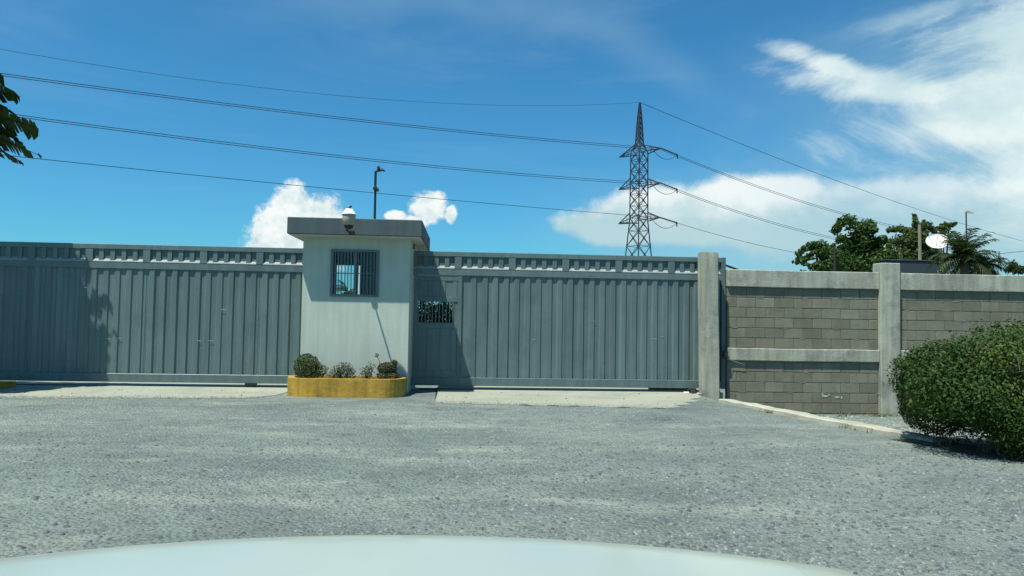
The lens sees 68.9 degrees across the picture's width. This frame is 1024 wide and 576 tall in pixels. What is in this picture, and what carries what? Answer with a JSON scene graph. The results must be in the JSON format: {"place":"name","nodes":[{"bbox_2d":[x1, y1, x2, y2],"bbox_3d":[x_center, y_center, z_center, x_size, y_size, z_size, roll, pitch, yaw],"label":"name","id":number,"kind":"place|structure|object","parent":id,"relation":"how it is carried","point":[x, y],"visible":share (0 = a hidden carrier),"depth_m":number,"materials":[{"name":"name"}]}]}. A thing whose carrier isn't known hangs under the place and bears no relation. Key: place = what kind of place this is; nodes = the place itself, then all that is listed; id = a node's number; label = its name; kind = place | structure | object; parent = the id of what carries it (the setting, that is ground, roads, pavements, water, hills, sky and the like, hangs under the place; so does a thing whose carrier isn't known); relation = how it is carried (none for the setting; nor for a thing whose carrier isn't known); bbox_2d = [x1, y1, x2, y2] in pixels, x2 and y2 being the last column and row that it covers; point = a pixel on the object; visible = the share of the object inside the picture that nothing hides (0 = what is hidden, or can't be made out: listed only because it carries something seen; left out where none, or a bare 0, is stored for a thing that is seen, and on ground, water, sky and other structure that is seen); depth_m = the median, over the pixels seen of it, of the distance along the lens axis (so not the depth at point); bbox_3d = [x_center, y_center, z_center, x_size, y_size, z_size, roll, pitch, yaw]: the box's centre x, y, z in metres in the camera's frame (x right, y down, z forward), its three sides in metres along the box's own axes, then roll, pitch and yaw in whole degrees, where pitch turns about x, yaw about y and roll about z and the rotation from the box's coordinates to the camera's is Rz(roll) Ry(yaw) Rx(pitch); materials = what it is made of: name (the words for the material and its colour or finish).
{"place":"outdoors","nodes":[
{"label":"outdoors","id":0,"kind":"place"},
{"bbox_2d":[16,381,286,386],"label":"driveway","id":1,"kind":"structure","parent":0,"point":[143,383],"depth_m":15.67,"materials":[{"name":"grey concrete"}]},
{"bbox_2d":[0,319,1023,575],"bbox_3d":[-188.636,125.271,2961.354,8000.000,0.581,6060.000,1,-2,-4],"label":"ground","id":2,"kind":"structure","parent":0,"point":[18,489],"depth_m":7.21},
{"bbox_2d":[0,73,41,165],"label":"paddle palm","id":3,"kind":"object","parent":2,"relation":"on","point":[30,129],"visible":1,"depth_m":14.05,"materials":[{"name":"green plant"}]},
{"bbox_2d":[0,385,286,398],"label":"concrete apron","id":4,"kind":"object","parent":2,"relation":"on","point":[87,391],"visible":0.55,"depth_m":13.84,"materials":[{"name":"beige concrete"}]},
{"bbox_2d":[0,381,15,388],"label":"planter kerb","id":5,"kind":"structure","parent":4,"relation":"on","point":[6,384],"depth_m":14.07,"materials":[{"name":"concrete"}]},
{"bbox_2d":[16,384,286,387],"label":"gate track","id":6,"kind":"structure","parent":4,"relation":"on","point":[146,385],"depth_m":14.89,"materials":[{"name":"metal"}]},
{"bbox_2d":[0,241,302,386],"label":"sliding gate","id":7,"kind":"structure","parent":6,"relation":"on","point":[89,312],"depth_m":14.96,"materials":[{"name":"metal"}]},
{"bbox_2d":[336,280,352,293],"bbox_3d":[-6.583,1.218,29.693,1.667,3.098,1.321,2,-3,-31],"label":"feather palm","id":8,"kind":"object","parent":2,"relation":"on","point":[340,287],"visible":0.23,"depth_m":29.55,"materials":[{"name":"green plant"}]},
{"bbox_2d":[287,375,406,397],"bbox_3d":[-3.059,1.873,13.805,2.160,0.435,0.715,1,-2,-4],"label":"flower planter","id":9,"kind":"object","parent":2,"relation":"on","point":[335,387],"visible":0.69,"depth_m":13.47,"materials":[{"name":"concrete"}]},
{"bbox_2d":[293,353,326,377],"bbox_3d":[-3.704,1.475,13.714,0.632,0.555,0.452,1,-2,-4],"label":"planter shrub","id":10,"kind":"object","parent":9,"relation":"in","point":[306,366],"visible":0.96,"depth_m":13.64,"materials":[{"name":"green plant"}]},
{"bbox_2d":[325,361,355,378],"bbox_3d":[-3.153,1.545,13.718,0.588,0.392,0.315,1,-2,-4],"label":"planter shrub","id":11,"kind":"object","parent":9,"relation":"on","point":[340,372],"visible":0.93,"depth_m":13.71,"materials":[{"name":"green plant"}]},
{"bbox_2d":[359,360,375,378],"bbox_3d":[-2.659,1.553,13.783,0.341,0.435,0.220,1,-2,-4],"label":"planter shrub","id":12,"kind":"object","parent":9,"relation":"in","point":[368,374],"visible":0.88,"depth_m":13.77,"materials":[{"name":"green plant"}]},
{"bbox_2d":[375,353,399,378],"bbox_3d":[-2.308,1.476,13.835,0.478,0.542,0.359,1,-2,-4],"label":"planter shrub","id":13,"kind":"object","parent":9,"relation":"on","point":[388,370],"visible":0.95,"depth_m":13.76,"materials":[{"name":"green plant"}]},
{"bbox_2d":[287,217,429,393],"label":"guardhouse","id":14,"kind":"structure","parent":2,"relation":"on","point":[366,324],"depth_m":14.23,"materials":[{"name":"paint"}]},
{"bbox_2d":[342,205,356,234],"bbox_3d":[-2.935,-1.237,13.593,0.270,0.465,0.688,1,-2,-4],"label":"security camera","id":15,"kind":"object","parent":14,"relation":"attached to","point":[349,214],"visible":1,"depth_m":13.31,"materials":[{"name":"beige plastic"}]},
{"bbox_2d":[330,249,378,296],"bbox_3d":[-3.004,-0.281,14.272,0.915,0.900,0.081,1,-2,-4],"label":"window","id":16,"kind":"structure","parent":14,"relation":"in","point":[356,252],"depth_m":14.24,"materials":[{"name":"paint"}]},
{"bbox_2d":[373,166,384,218],"bbox_3d":[-2.679,-1.848,14.906,0.255,1.185,0.156,0,-3,19],"label":"camera mast","id":17,"kind":"object","parent":14,"relation":"on","point":[375,188],"visible":0.86,"depth_m":14.93,"materials":[{"name":"black metal"}]},
{"bbox_2d":[358,266,359,293],"bbox_3d":[-3.933,0.660,19.308,0.200,3.400,0.060,1,-2,-4],"label":"white panel","id":18,"kind":"object","parent":2,"relation":"on","point":[359,281],"depth_m":19.31,"materials":[{"name":"plastic"}]},
{"bbox_2d":[0,535,855,575],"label":"car","id":19,"kind":"object","parent":2,"relation":"on","point":[391,555],"visible":1,"depth_m":1.48,"materials":[{"name":"paint"}]},
{"bbox_2d":[417,301,461,322],"bbox_3d":[-1.722,1.142,17.267,1.784,2.058,1.480,1,-2,-4],"label":"leafy shrub","id":20,"kind":"object","parent":2,"relation":"on","point":[437,312],"visible":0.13,"depth_m":16.84,"materials":[{"name":"green plant"}]},
{"bbox_2d":[435,388,722,408],"bbox_3d":[1.503,2.151,14.080,5.950,0.158,3.132,1,-2,-4],"label":"concrete apron","id":21,"kind":"object","parent":2,"relation":"on","point":[617,399],"visible":0.54,"depth_m":13.99,"materials":[{"name":"beige concrete"}]},
{"bbox_2d":[1,389,705,404],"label":"grit","id":22,"kind":"object","parent":21,"relation":"on","point":[258,396],"visible":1,"depth_m":13.46,"materials":[{"name":"grey gravel"}]},
{"bbox_2d":[0,395,710,408],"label":"gravel","id":23,"kind":"structure","parent":21,"relation":"on","point":[61,396],"depth_m":12.84,"materials":[{"name":"grey gravel"}]},
{"bbox_2d":[419,388,698,391],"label":"gate track","id":24,"kind":"structure","parent":21,"relation":"on","point":[554,390],"depth_m":15.41,"materials":[{"name":"metal"}]},
{"bbox_2d":[411,251,725,391],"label":"sliding gate","id":25,"kind":"structure","parent":24,"relation":"on","point":[579,320],"depth_m":15.48,"materials":[{"name":"metal"}]},
{"bbox_2d":[412,275,461,376],"bbox_3d":[-1.533,0.780,15.330,0.985,2.084,0.052,1,-2,-4],"label":"wicket door","id":26,"kind":"structure","parent":25,"relation":"in","point":[436,346],"depth_m":15.31,"materials":[{"name":"paint"}]},
{"bbox_2d":[684,388,696,393],"bbox_3d":[3.668,2.117,15.354,0.270,0.092,0.210,1,-2,-4],"label":"gate stop","id":27,"kind":"object","parent":21,"relation":"on","point":[692,390],"visible":1,"depth_m":15.35,"materials":[{"name":"black metal"}]},
{"bbox_2d":[618,102,677,255],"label":"lattice pylon","id":28,"kind":"object","parent":2,"relation":"on","point":[639,123],"visible":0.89,"depth_m":81.42,"materials":[{"name":"metal"}]},
{"bbox_2d":[2,49,638,105],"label":"overhead wire","id":29,"kind":"object","parent":28,"relation":"attached to","point":[307,92],"visible":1,"depth_m":59.82,"materials":[{"name":"grey metal"}]},
{"bbox_2d":[1,73,655,147],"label":"overhead wire","id":30,"kind":"object","parent":28,"relation":"attached to","point":[299,112],"visible":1,"depth_m":55.82,"materials":[{"name":"grey metal"}]},
{"bbox_2d":[3,75,657,149],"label":"overhead wire","id":31,"kind":"object","parent":28,"relation":"attached to","point":[301,114],"visible":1,"depth_m":55.67,"materials":[{"name":"grey metal"}]},
{"bbox_2d":[9,113,654,182],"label":"overhead wire","id":32,"kind":"object","parent":28,"relation":"attached to","point":[310,152],"visible":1,"depth_m":56.28,"materials":[{"name":"grey metal"}]},
{"bbox_2d":[5,155,659,217],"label":"overhead wire","id":33,"kind":"object","parent":28,"relation":"attached to","point":[309,186],"visible":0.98,"depth_m":56.18,"materials":[{"name":"grey metal"}]},
{"bbox_2d":[9,115,657,184],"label":"overhead wire","id":34,"kind":"object","parent":28,"relation":"attached to","point":[312,154],"visible":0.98,"depth_m":56.25,"materials":[{"name":"grey metal"}]},
{"bbox_2d":[678,223,790,251],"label":"overhead wire","id":35,"kind":"object","parent":28,"relation":"attached to","point":[731,238],"visible":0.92,"depth_m":85.39,"materials":[{"name":"black metal"}]},
{"bbox_2d":[662,185,831,238],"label":"overhead wire","id":36,"kind":"object","parent":28,"relation":"attached to","point":[742,214],"visible":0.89,"depth_m":86.10,"materials":[{"name":"grey metal"}]},
{"bbox_2d":[679,190,834,237],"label":"overhead wire","id":37,"kind":"object","parent":28,"relation":"attached to","point":[751,215],"visible":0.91,"depth_m":87.13,"materials":[{"name":"grey metal"}]},
{"bbox_2d":[662,150,891,226],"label":"overhead wire","id":38,"kind":"object","parent":28,"relation":"attached to","point":[760,188],"visible":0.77,"depth_m":88.40,"materials":[{"name":"grey metal"}]},
{"bbox_2d":[678,155,894,225],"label":"overhead wire","id":39,"kind":"object","parent":28,"relation":"attached to","point":[773,191],"visible":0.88,"depth_m":90.06,"materials":[{"name":"grey metal"}]},
{"bbox_2d":[642,103,1020,240],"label":"overhead wire","id":40,"kind":"object","parent":28,"relation":"attached to","point":[807,169],"visible":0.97,"depth_m":98.95,"materials":[{"name":"grey metal"}]},
{"bbox_2d":[698,252,719,400],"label":"gate pillar","id":41,"kind":"structure","parent":2,"relation":"on","point":[708,328],"depth_m":15.28,"materials":[{"name":"concrete"}]},
{"bbox_2d":[720,351,744,364],"bbox_3d":[4.556,1.453,15.504,0.613,0.284,0.069,1,-2,-7],"label":"lock bracket","id":42,"kind":"object","parent":41,"relation":"attached to","point":[724,353],"visible":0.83,"depth_m":15.49,"materials":[{"name":"black metal"}]},
{"bbox_2d":[791,239,853,271],"bbox_3d":[11.635,0.562,27.821,2.655,4.872,1.761,1,-2,-4],"label":"leafy tree","id":43,"kind":"object","parent":2,"relation":"on","point":[822,251],"visible":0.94,"depth_m":27.58,"materials":[{"name":"green plant"}]},
{"bbox_2d":[719,399,946,442],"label":"kerb","id":44,"kind":"structure","parent":2,"relation":"on","point":[877,429],"depth_m":11.00,"materials":[{"name":"beige concrete"}]},
{"bbox_2d":[833,243,836,271],"bbox_3d":[10.687,0.672,24.722,0.100,4.332,0.100,1,-2,-4],"label":"steel post","id":45,"kind":"object","parent":2,"relation":"on","point":[834,257],"visible":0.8,"depth_m":24.77,"materials":[{"name":"grey metal"}]},
{"bbox_2d":[800,213,911,271],"bbox_3d":[14.174,0.009,30.629,5.397,6.303,2.473,2,-3,-24],"label":"leafy tree","id":46,"kind":"object","parent":2,"relation":"on","point":[865,248],"visible":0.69,"depth_m":30.69,"materials":[{"name":"green plant"}]},
{"bbox_2d":[814,412,912,417],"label":"weeds","id":47,"kind":"object","parent":2,"relation":"on","point":[873,415],"visible":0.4,"depth_m":15.49,"materials":[{"name":"green plant"}]},
{"bbox_2d":[725,263,1023,415],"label":"block wall","id":48,"kind":"structure","parent":2,"relation":"on","point":[821,342],"depth_m":15.74,"materials":[{"name":"concrete"}]},
{"bbox_2d":[759,409,1007,454],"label":"weeds","id":49,"kind":"object","parent":2,"relation":"on","point":[983,449],"visible":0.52,"depth_m":9.38,"materials":[{"name":"green plant"}]},
{"bbox_2d":[826,415,983,440],"bbox_3d":[7.500,2.357,12.761,6.556,0.381,5.336,1,-2,-4],"label":"rubble","id":50,"kind":"object","parent":2,"relation":"on","point":[893,424],"visible":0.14,"depth_m":13.70,"materials":[{"name":"grey stone"}]},
{"bbox_2d":[880,259,937,273],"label":"flat building","id":51,"kind":"structure","parent":2,"relation":"on","point":[912,266],"depth_m":29.74,"materials":[{"name":"stone"}]},
{"bbox_2d":[884,213,953,270],"bbox_3d":[21.217,-0.182,39.528,5.815,7.683,2.284,2,-3,-17],"label":"leafy tree","id":52,"kind":"object","parent":2,"relation":"on","point":[906,244],"visible":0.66,"depth_m":39.10,"materials":[{"name":"green plant"}]},
{"bbox_2d":[918,224,921,259],"bbox_3d":[20.432,0.175,37.397,0.189,6.740,0.185,0,-3,19],"label":"bare post","id":53,"kind":"object","parent":2,"relation":"on","point":[919,244],"visible":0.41,"depth_m":37.45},
{"bbox_2d":[926,231,947,273],"bbox_3d":[20.119,0.397,35.262,0.916,6.103,0.751,1,-2,-4],"label":"satellite dish","id":54,"kind":"object","parent":2,"relation":"on","point":[932,240],"visible":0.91,"depth_m":35.52,"materials":[{"name":"beige plastic"}]},
{"bbox_2d":[929,221,957,273],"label":"leafy tree","id":55,"kind":"object","parent":2,"relation":"on","point":[945,227],"visible":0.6,"depth_m":45.61,"materials":[{"name":"green plant"}]},
{"bbox_2d":[893,439,1023,460],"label":"planting bed","id":56,"kind":"object","parent":2,"relation":"on","point":[967,448],"visible":0.61,"depth_m":9.17,"materials":[{"name":"soil"}]},
{"bbox_2d":[883,318,1023,461],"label":"clipped bush","id":57,"kind":"object","parent":56,"relation":"on","point":[977,389],"visible":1,"depth_m":8.69,"materials":[{"name":"green plant"}]},
{"bbox_2d":[923,228,1007,274],"bbox_3d":[15.191,0.482,24.987,2.419,4.898,2.390,1,-2,-4],"label":"feather palm","id":58,"kind":"object","parent":2,"relation":"on","point":[964,251],"visible":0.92,"depth_m":24.84,"materials":[{"name":"green plant"}]},
{"bbox_2d":[965,211,972,240],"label":"street lamp","id":59,"kind":"object","parent":2,"relation":"on","point":[966,212],"visible":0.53,"depth_m":48.15,"materials":[{"name":"metal"}]},
{"bbox_2d":[969,253,1009,274],"bbox_3d":[17.268,0.863,27.090,1.371,4.385,1.435,3,-3,-39],"label":"feather palm","id":60,"kind":"object","parent":2,"relation":"on","point":[992,264],"visible":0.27,"depth_m":27.08,"materials":[{"name":"green plant"}]},
{"bbox_2d":[1003,259,1023,274],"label":"leafy tree","id":61,"kind":"object","parent":2,"relation":"on","point":[1013,267],"visible":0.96,"depth_m":62.68,"materials":[{"name":"green plant"}]},
{"bbox_2d":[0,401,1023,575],"bbox_3d":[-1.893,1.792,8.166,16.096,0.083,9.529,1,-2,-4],"label":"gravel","id":62,"kind":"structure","parent":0,"point":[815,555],"depth_m":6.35,"materials":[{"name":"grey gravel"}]},
{"bbox_2d":[0,0,1023,315],"label":"sky","id":63,"kind":"structure","parent":0,"point":[918,104],"materials":[{"name":"blue"}]},
{"bbox_2d":[437,386,698,390],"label":"driveway","id":64,"kind":"structure","parent":0,"point":[543,388],"depth_m":16.16,"materials":[{"name":"grey concrete"}]},
{"bbox_2d":[648,388,683,389],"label":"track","id":65,"kind":"structure","parent":64,"relation":"on","point":[666,388],"depth_m":16.22,"materials":[{"name":"black metal"}]}
]}

